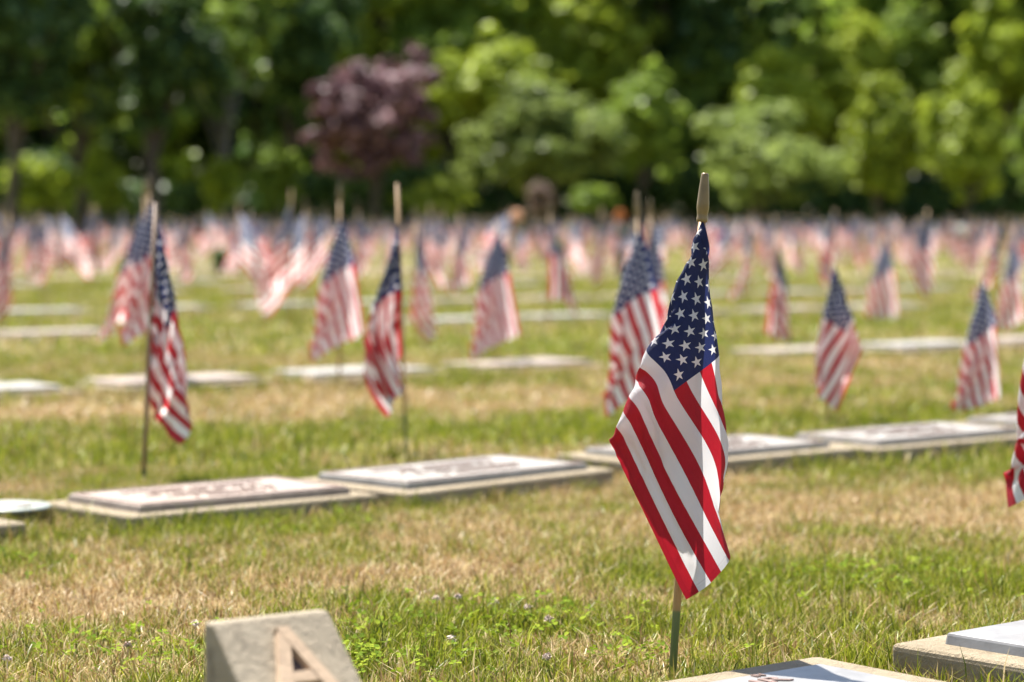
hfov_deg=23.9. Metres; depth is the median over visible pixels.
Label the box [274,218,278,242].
stick flag
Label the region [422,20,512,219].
wood tree
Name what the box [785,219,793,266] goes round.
stick flag
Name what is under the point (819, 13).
wood tree
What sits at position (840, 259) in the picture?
stick flag
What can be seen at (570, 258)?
stick flag
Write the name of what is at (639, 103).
round tree
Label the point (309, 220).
stick flag
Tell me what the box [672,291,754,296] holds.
grave marker
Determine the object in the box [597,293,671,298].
grave marker
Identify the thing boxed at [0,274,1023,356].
grass
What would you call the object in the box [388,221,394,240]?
stick flag
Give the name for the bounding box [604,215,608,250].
stick flag
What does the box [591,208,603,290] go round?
stick flag
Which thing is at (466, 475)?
grave marker
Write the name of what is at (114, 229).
stick flag
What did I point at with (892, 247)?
stick flag
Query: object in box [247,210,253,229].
stick flag
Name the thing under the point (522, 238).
stick flag
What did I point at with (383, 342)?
stick flag
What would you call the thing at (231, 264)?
stick flag
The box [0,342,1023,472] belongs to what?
grass
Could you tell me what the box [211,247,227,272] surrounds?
potted plant
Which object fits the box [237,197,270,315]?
stick flag
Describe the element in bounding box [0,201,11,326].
stick flag
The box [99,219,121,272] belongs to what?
stick flag
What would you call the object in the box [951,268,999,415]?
stick flag
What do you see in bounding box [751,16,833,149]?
wood tree
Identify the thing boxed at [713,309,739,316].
grave marker
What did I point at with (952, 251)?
stick flag
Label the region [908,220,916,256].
stick flag
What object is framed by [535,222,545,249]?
stick flag
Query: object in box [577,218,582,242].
stick flag
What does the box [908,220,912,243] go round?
stick flag
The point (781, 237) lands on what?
stick flag
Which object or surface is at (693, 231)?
stick flag
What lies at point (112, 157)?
wood tree
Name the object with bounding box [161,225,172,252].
stick flag
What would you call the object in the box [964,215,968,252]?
stick flag
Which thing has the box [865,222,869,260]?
stick flag
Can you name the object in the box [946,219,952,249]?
stick flag
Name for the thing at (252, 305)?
grave marker
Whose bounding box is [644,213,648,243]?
stick flag
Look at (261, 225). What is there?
stick flag
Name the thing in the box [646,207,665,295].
stick flag
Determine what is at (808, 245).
stick flag
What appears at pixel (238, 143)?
wood tree
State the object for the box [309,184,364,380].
stick flag
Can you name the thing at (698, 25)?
wood tree
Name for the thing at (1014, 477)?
stick flag
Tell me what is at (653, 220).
stick flag
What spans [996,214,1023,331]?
stick flag
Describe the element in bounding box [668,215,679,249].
stick flag
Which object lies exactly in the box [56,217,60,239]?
stick flag
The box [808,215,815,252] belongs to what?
stick flag
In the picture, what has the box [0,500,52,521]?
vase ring
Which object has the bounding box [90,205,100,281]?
stick flag
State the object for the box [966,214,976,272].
stick flag
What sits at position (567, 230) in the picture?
stick flag
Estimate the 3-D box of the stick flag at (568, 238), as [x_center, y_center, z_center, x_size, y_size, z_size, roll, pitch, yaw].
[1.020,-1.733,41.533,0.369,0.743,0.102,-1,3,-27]
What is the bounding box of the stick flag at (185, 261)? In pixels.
[179,214,192,280]
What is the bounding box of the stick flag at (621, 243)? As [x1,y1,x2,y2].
[615,223,627,272]
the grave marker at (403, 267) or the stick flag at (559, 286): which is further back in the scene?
the grave marker at (403, 267)
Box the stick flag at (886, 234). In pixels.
[881,216,888,245]
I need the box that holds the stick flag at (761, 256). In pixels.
[757,217,766,270]
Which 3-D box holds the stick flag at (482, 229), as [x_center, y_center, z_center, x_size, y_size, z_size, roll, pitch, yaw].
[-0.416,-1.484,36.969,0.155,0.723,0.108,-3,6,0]
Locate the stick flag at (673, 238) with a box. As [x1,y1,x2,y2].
[668,214,680,258]
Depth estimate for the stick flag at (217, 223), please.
43.11 m
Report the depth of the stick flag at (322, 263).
31.92 m
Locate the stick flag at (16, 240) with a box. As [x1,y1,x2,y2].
[11,213,22,253]
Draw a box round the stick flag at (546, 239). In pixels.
[544,216,557,252]
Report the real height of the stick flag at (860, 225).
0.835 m
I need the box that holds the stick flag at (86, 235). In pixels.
[70,205,91,281]
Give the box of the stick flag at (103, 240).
[98,228,107,245]
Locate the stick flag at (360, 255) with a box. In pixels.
[354,203,366,293]
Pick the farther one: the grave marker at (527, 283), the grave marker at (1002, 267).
the grave marker at (1002, 267)
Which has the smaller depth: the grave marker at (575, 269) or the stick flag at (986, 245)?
the grave marker at (575, 269)
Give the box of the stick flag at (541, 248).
[535,223,547,265]
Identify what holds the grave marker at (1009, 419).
on the ground at (942, 260)
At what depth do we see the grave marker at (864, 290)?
21.51 m
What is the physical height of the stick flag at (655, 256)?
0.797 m
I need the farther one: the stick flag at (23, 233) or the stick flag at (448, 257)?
the stick flag at (23, 233)
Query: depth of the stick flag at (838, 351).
7.54 m
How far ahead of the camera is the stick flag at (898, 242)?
58.07 m
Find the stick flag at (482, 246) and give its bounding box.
[473,213,502,269]
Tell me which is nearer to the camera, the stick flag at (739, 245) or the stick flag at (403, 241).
the stick flag at (739, 245)
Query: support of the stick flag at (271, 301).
on the ground at (942, 260)
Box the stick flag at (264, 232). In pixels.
[262,218,267,247]
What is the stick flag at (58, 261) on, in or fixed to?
on the ground at (942, 260)
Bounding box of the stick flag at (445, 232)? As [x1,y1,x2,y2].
[442,215,447,237]
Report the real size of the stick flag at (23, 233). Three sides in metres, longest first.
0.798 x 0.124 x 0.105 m
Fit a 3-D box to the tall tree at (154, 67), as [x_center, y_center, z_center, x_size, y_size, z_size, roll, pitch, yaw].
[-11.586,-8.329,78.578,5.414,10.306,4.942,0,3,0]
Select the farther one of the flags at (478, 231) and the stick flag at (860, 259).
the flags at (478, 231)
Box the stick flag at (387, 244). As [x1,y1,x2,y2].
[382,215,391,270]
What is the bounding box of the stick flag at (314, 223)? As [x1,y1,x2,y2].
[313,210,316,230]
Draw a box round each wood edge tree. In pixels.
[376,1,513,230]
[510,0,651,221]
[664,36,749,217]
[805,12,921,230]
[874,0,992,215]
[938,0,1023,236]
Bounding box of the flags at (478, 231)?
[1,215,1018,244]
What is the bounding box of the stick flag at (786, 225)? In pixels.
[783,215,789,247]
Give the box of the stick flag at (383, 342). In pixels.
[363,183,407,453]
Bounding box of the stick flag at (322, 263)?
[318,256,325,266]
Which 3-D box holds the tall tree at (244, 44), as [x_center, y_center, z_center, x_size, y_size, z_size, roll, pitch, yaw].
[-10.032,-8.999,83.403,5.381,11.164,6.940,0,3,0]
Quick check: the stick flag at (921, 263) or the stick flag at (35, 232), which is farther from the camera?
the stick flag at (35, 232)
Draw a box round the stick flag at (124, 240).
[119,210,128,257]
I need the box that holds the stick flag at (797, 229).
[796,217,798,244]
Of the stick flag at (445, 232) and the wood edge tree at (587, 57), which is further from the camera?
the wood edge tree at (587, 57)
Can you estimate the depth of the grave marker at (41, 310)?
16.57 m
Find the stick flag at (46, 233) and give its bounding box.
[45,221,48,240]
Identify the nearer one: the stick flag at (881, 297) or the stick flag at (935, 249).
the stick flag at (881, 297)
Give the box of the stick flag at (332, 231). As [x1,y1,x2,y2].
[330,216,334,243]
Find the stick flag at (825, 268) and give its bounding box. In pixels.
[817,209,835,284]
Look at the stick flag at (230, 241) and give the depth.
34.12 m
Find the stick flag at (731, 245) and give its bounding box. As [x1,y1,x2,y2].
[722,216,734,258]
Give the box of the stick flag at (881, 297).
[865,223,898,319]
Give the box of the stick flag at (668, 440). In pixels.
[609,173,729,680]
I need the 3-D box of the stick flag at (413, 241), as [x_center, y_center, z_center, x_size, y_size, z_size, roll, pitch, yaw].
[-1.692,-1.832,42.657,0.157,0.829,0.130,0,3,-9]
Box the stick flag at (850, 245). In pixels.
[844,212,856,267]
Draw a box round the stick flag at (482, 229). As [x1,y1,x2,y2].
[481,220,483,238]
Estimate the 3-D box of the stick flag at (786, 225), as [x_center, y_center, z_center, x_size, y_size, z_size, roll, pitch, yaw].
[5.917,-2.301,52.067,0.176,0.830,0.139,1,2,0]
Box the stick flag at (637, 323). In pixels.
[603,192,663,416]
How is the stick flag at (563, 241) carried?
on the ground at (942, 260)
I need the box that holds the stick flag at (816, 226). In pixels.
[816,212,817,248]
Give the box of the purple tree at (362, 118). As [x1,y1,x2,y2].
[300,41,442,235]
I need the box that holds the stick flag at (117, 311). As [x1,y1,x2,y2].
[96,181,146,372]
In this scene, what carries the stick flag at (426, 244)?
on the ground at (942, 260)
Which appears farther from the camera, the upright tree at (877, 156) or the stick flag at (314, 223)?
the upright tree at (877, 156)
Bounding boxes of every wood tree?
[0,13,113,231]
[0,140,9,158]
[69,132,115,165]
[84,128,119,163]
[99,89,240,183]
[109,39,202,185]
[160,138,206,183]
[185,106,313,174]
[218,99,310,193]
[231,10,309,224]
[309,11,437,182]
[310,0,462,208]
[385,0,546,212]
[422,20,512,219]
[514,0,675,226]
[597,0,810,217]
[633,16,735,233]
[727,0,833,220]
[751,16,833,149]
[778,0,899,234]
[805,0,974,227]
[925,0,1023,221]
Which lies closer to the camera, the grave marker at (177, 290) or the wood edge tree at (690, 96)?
the grave marker at (177, 290)
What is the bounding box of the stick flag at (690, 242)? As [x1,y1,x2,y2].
[686,222,692,259]
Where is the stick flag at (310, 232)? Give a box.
[306,218,312,242]
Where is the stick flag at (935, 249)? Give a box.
[929,229,939,253]
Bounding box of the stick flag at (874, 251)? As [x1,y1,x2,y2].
[868,219,880,264]
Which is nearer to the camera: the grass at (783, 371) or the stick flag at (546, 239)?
the grass at (783, 371)
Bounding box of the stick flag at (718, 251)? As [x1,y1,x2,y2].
[708,215,732,277]
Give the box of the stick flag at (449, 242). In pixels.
[445,221,454,254]
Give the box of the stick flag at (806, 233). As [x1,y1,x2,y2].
[802,219,812,247]
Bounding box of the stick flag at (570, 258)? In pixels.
[565,216,574,267]
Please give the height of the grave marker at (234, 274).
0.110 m
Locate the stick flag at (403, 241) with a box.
[401,228,406,252]
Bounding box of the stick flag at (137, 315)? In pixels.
[119,176,166,346]
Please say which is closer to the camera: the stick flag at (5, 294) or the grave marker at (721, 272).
the stick flag at (5, 294)
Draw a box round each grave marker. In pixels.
[0,328,120,340]
[0,382,81,400]
[0,518,25,542]
[3,308,97,315]
[10,277,34,280]
[10,283,52,288]
[41,476,378,533]
[49,275,117,279]
[67,373,275,394]
[104,305,216,311]
[106,289,191,294]
[170,274,210,278]
[171,280,227,284]
[173,268,213,271]
[177,264,213,267]
[196,260,212,262]
[211,273,247,276]
[220,287,304,292]
[224,302,316,310]
[256,365,450,384]
[301,454,613,509]
[313,272,322,275]
[360,300,411,307]
[365,270,414,274]
[367,265,414,268]
[402,283,472,288]
[404,316,475,325]
[431,357,607,374]
[432,297,515,304]
[445,265,474,268]
[474,282,542,286]
[476,274,545,278]
[509,268,547,271]
[513,295,603,301]
[517,313,611,321]
[525,260,547,262]
[544,273,610,277]
[556,434,857,476]
[568,267,614,270]
[591,262,614,265]
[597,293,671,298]
[607,272,673,275]
[664,657,944,681]
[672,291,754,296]
[678,271,739,274]
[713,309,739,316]
[721,345,877,358]
[730,306,823,313]
[748,289,828,294]
[796,421,1016,464]
[803,259,849,262]
[804,256,847,258]
[806,253,845,255]
[820,287,897,293]
[839,275,901,279]
[848,303,930,311]
[860,339,965,355]
[893,620,1023,681]
[895,286,965,291]
[897,273,960,277]
[903,267,958,270]
[950,272,1003,276]
[955,413,1016,427]
[960,266,1005,269]
[964,261,1007,263]
[984,257,1007,259]
[996,336,1023,348]
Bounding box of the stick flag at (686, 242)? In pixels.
[684,221,689,248]
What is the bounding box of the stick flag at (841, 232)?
[836,222,845,248]
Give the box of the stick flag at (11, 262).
[0,211,15,274]
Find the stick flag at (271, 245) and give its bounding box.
[267,221,275,256]
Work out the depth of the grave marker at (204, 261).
36.67 m
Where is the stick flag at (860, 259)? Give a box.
[856,217,864,274]
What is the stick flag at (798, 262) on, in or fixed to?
on the ground at (942, 260)
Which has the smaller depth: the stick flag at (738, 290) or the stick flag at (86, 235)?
the stick flag at (738, 290)
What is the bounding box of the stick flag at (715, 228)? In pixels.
[708,218,720,246]
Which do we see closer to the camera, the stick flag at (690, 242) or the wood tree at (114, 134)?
the stick flag at (690, 242)
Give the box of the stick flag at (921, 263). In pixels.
[908,209,933,308]
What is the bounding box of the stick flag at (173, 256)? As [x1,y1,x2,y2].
[167,221,187,270]
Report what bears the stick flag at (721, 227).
on the ground at (942, 260)
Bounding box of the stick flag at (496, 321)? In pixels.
[470,223,519,360]
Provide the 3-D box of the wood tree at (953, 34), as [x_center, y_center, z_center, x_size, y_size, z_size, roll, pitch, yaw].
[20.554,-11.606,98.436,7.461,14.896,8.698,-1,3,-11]
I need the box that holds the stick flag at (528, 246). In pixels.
[524,214,530,259]
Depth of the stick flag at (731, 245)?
40.17 m
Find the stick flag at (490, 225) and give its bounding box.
[488,214,491,230]
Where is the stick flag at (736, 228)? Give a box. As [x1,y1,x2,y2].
[735,218,738,237]
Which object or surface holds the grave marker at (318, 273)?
on the ground at (942, 260)
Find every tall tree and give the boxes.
[0,0,102,238]
[2,0,131,237]
[79,0,241,224]
[183,0,299,228]
[242,0,366,224]
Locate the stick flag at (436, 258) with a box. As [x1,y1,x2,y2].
[427,206,446,298]
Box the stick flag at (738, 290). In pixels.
[730,209,751,303]
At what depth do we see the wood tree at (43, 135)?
99.29 m
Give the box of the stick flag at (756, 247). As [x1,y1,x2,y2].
[754,220,760,252]
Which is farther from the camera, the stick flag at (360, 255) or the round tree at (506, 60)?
the round tree at (506, 60)
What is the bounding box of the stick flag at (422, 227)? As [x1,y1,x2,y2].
[419,215,424,238]
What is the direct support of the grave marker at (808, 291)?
on the ground at (942, 260)
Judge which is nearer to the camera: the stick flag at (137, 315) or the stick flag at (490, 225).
the stick flag at (137, 315)
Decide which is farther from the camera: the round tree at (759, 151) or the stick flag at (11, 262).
the round tree at (759, 151)
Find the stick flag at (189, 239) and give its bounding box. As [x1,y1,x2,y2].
[186,225,193,248]
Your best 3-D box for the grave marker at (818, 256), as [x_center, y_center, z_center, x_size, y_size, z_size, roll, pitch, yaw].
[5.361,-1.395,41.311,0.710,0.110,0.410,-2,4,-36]
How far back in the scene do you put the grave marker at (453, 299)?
18.72 m
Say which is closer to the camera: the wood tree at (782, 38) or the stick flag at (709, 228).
the stick flag at (709, 228)
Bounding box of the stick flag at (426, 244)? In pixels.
[422,204,432,273]
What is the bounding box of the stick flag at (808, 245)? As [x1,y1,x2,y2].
[805,218,818,251]
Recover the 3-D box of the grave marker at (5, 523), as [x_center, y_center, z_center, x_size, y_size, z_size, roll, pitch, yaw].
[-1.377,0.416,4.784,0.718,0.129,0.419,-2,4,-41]
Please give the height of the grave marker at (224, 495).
0.129 m
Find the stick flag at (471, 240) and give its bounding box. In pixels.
[466,221,476,253]
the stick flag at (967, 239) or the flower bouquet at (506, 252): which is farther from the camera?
the stick flag at (967, 239)
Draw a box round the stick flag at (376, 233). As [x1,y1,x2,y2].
[374,218,378,251]
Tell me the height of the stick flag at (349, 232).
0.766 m
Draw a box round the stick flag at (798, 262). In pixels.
[793,223,804,272]
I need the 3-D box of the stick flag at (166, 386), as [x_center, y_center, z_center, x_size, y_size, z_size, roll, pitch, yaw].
[-0.843,0.039,5.956,0.124,0.754,0.092,3,3,0]
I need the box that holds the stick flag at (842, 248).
[839,213,859,253]
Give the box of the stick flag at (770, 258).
[766,216,774,278]
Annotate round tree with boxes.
[407,23,582,221]
[448,72,634,236]
[592,55,692,236]
[693,99,858,238]
[725,44,835,222]
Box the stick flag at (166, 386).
[141,203,191,481]
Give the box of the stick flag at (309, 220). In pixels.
[306,212,311,231]
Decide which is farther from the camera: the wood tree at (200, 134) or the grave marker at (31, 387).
the wood tree at (200, 134)
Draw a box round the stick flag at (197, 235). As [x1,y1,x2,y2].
[195,215,200,248]
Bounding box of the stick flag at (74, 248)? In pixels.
[60,206,93,286]
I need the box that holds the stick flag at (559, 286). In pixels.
[547,203,577,326]
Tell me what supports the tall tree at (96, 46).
on the ground at (942, 260)
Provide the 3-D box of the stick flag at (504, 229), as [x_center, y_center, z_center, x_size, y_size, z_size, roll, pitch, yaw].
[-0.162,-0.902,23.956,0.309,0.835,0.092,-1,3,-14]
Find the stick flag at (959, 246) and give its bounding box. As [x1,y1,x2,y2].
[953,214,964,266]
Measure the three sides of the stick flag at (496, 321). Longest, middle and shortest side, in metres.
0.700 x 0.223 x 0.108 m
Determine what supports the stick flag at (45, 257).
on the ground at (942, 260)
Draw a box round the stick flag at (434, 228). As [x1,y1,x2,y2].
[433,219,438,233]
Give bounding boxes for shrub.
[1,153,84,219]
[80,152,130,236]
[197,155,244,220]
[238,135,306,226]
[389,173,476,225]
[524,180,554,226]
[567,184,619,225]
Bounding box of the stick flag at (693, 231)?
[689,214,696,239]
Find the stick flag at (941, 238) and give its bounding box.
[937,223,947,247]
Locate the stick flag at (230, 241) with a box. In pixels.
[227,219,234,258]
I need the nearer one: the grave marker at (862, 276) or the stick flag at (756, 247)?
the grave marker at (862, 276)
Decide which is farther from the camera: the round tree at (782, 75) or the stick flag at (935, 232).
the round tree at (782, 75)
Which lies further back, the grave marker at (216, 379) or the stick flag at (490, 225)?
the stick flag at (490, 225)
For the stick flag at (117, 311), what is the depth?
9.98 m
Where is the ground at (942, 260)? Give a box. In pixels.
[0,222,1023,681]
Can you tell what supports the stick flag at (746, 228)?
on the ground at (942, 260)
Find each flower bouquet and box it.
[505,225,511,267]
[511,209,523,262]
[614,209,626,277]
[711,231,722,270]
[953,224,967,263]
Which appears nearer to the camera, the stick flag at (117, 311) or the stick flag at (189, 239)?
the stick flag at (117, 311)
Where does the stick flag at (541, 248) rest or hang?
on the ground at (942, 260)
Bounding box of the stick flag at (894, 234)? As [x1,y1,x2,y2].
[888,215,897,246]
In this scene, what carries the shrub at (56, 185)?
on the ground at (942, 260)
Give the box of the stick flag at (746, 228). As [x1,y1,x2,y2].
[744,216,747,237]
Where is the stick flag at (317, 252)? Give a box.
[297,204,328,287]
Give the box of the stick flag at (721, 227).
[718,211,724,260]
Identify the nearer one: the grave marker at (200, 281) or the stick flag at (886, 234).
the grave marker at (200, 281)
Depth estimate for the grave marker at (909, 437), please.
6.68 m
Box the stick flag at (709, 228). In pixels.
[706,220,712,238]
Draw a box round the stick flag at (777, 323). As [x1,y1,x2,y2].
[765,217,790,342]
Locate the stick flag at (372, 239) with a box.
[370,215,374,260]
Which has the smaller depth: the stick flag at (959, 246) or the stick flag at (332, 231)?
the stick flag at (959, 246)
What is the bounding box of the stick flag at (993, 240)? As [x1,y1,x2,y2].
[991,225,1001,248]
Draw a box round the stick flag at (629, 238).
[623,222,634,256]
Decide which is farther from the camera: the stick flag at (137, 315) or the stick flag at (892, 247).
the stick flag at (892, 247)
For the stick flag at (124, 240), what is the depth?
33.00 m
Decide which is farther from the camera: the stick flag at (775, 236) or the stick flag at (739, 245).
the stick flag at (775, 236)
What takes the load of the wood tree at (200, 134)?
on the ground at (942, 260)
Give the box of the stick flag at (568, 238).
[565,223,578,250]
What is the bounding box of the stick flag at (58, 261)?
[55,222,67,273]
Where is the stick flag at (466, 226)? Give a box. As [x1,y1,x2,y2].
[464,221,476,243]
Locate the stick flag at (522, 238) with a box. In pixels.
[519,222,529,256]
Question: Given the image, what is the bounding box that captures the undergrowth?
[0,116,1023,236]
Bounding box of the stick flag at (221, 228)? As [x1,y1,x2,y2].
[211,221,222,249]
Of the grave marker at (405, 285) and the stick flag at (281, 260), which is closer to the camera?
the stick flag at (281, 260)
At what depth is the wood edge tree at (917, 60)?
95.28 m
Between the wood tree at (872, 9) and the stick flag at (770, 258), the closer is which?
the stick flag at (770, 258)
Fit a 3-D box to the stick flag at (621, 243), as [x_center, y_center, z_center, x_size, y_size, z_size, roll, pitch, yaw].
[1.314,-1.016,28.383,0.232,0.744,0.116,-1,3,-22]
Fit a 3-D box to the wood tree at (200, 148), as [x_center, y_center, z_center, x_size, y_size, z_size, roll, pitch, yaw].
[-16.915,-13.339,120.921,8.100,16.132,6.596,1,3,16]
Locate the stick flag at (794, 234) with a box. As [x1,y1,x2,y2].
[790,214,797,252]
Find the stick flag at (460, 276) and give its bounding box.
[448,207,470,297]
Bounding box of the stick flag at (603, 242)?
[602,221,604,246]
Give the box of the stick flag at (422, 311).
[410,207,435,340]
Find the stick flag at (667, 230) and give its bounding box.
[666,214,668,262]
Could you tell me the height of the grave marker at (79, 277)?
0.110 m
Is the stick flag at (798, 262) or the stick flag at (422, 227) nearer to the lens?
the stick flag at (798, 262)
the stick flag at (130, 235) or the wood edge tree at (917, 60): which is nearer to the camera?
the stick flag at (130, 235)
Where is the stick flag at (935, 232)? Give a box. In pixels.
[932,219,943,245]
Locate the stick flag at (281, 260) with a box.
[255,190,291,322]
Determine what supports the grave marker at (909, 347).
on the ground at (942, 260)
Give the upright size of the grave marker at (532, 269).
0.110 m
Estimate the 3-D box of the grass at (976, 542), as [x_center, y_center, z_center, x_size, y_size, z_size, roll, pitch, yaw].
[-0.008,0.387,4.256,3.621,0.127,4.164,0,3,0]
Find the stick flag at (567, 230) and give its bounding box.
[564,223,568,238]
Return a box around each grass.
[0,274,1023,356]
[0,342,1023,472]
[0,446,1023,681]
[10,235,1023,280]
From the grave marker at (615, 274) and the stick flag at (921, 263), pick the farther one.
the grave marker at (615, 274)
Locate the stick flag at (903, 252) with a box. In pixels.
[897,212,908,273]
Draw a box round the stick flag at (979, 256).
[976,220,982,260]
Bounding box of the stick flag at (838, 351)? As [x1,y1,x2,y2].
[815,250,861,424]
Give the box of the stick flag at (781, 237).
[778,216,785,253]
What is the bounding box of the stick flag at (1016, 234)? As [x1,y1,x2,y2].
[1013,221,1019,243]
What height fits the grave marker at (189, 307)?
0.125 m
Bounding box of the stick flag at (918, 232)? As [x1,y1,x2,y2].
[916,222,919,240]
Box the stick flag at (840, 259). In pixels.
[827,219,845,264]
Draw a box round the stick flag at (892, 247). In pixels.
[889,221,895,254]
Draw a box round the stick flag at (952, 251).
[948,222,956,259]
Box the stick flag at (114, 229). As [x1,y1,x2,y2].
[111,215,116,238]
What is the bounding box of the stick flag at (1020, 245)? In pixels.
[1016,227,1023,262]
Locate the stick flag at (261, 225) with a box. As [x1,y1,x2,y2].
[260,214,267,244]
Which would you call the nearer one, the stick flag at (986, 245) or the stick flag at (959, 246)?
the stick flag at (959, 246)
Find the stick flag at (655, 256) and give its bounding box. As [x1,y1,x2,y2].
[647,199,667,322]
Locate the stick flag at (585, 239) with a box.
[580,218,587,248]
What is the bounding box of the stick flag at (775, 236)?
[774,218,779,250]
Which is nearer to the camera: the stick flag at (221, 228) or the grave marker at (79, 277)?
the grave marker at (79, 277)
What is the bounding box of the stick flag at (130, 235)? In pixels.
[128,220,132,242]
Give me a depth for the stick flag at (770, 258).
26.25 m
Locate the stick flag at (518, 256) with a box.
[512,224,529,268]
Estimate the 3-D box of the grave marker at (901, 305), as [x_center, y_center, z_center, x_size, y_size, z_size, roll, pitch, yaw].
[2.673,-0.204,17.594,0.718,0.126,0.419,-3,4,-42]
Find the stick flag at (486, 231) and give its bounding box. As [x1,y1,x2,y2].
[484,213,487,235]
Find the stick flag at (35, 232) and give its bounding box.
[33,213,37,252]
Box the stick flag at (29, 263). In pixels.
[21,207,35,287]
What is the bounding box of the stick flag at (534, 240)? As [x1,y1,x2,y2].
[532,220,536,247]
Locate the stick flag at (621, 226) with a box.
[620,220,626,241]
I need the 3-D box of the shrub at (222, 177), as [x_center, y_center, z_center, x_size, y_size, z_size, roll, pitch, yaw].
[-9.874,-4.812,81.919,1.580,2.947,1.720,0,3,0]
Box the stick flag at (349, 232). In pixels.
[347,220,350,243]
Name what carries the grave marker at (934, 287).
on the ground at (942, 260)
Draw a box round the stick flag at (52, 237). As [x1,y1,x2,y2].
[49,216,56,253]
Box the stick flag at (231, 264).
[220,238,244,272]
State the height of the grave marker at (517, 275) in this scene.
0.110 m
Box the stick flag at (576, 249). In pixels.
[566,209,591,272]
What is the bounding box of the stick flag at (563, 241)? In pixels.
[561,224,570,281]
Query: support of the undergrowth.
on the ground at (942, 260)
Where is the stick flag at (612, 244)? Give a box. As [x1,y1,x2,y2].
[606,211,617,261]
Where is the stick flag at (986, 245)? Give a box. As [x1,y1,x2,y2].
[982,216,991,256]
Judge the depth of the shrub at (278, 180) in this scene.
79.52 m
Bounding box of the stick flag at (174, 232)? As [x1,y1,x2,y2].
[169,216,179,244]
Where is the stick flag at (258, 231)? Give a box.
[248,218,265,279]
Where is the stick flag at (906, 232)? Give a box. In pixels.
[905,223,908,247]
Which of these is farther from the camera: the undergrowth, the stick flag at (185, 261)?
the undergrowth
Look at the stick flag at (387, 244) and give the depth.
29.41 m
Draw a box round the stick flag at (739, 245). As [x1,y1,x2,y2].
[728,213,743,266]
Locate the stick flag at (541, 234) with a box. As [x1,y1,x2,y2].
[538,222,543,251]
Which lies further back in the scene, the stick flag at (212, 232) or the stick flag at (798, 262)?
the stick flag at (212, 232)
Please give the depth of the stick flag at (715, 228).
47.29 m
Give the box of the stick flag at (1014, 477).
[1004,363,1023,507]
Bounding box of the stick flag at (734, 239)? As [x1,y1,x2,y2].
[730,225,736,253]
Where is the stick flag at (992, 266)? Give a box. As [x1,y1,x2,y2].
[971,211,1001,300]
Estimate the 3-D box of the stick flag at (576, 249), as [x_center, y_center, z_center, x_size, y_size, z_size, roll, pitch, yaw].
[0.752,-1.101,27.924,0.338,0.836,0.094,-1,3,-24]
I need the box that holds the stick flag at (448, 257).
[434,210,452,261]
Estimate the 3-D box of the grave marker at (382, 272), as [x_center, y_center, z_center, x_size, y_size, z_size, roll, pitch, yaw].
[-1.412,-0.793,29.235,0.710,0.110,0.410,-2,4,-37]
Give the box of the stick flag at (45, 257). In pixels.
[35,213,55,294]
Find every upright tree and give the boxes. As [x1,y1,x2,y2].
[838,72,929,238]
[900,70,1009,225]
[1003,110,1023,190]
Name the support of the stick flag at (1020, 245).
on the ground at (942, 260)
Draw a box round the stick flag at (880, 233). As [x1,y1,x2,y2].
[878,225,881,243]
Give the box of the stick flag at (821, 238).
[815,219,826,258]
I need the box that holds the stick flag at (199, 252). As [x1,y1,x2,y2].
[193,221,215,259]
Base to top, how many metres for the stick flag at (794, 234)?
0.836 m
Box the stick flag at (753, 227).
[752,214,754,237]
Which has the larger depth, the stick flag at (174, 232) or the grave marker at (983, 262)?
the stick flag at (174, 232)
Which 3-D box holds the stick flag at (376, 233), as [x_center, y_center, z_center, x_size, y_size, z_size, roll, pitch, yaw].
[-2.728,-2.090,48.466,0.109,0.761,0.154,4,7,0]
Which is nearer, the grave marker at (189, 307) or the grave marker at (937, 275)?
the grave marker at (189, 307)
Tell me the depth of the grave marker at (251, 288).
21.67 m
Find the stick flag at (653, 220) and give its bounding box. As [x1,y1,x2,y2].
[652,211,654,231]
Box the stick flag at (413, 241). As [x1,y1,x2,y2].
[412,214,418,254]
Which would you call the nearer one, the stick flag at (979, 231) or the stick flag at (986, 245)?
the stick flag at (986, 245)
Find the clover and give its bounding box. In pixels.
[0,499,1023,681]
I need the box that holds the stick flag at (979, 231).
[977,221,980,237]
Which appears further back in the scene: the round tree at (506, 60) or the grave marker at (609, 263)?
the round tree at (506, 60)
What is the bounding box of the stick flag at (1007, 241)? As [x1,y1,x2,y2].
[1005,222,1009,253]
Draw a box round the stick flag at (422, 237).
[420,222,431,279]
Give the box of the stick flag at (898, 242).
[897,227,899,245]
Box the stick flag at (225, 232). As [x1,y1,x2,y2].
[223,215,228,248]
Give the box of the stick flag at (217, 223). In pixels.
[214,217,218,248]
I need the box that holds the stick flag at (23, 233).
[22,217,26,242]
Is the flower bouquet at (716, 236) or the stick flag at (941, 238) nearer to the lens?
the flower bouquet at (716, 236)
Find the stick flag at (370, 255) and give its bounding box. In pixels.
[364,215,373,259]
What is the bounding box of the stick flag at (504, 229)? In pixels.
[480,208,510,270]
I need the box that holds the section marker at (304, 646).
[205,610,360,681]
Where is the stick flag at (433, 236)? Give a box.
[431,230,435,245]
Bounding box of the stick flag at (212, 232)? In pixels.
[205,212,223,258]
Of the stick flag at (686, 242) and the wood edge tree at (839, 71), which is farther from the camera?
the wood edge tree at (839, 71)
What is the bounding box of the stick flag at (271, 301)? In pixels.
[257,199,306,319]
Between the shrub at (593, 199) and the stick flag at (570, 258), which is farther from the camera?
the shrub at (593, 199)
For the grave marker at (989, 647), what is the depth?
3.39 m
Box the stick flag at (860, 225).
[859,215,862,242]
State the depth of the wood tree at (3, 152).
112.31 m
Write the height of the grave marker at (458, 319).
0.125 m

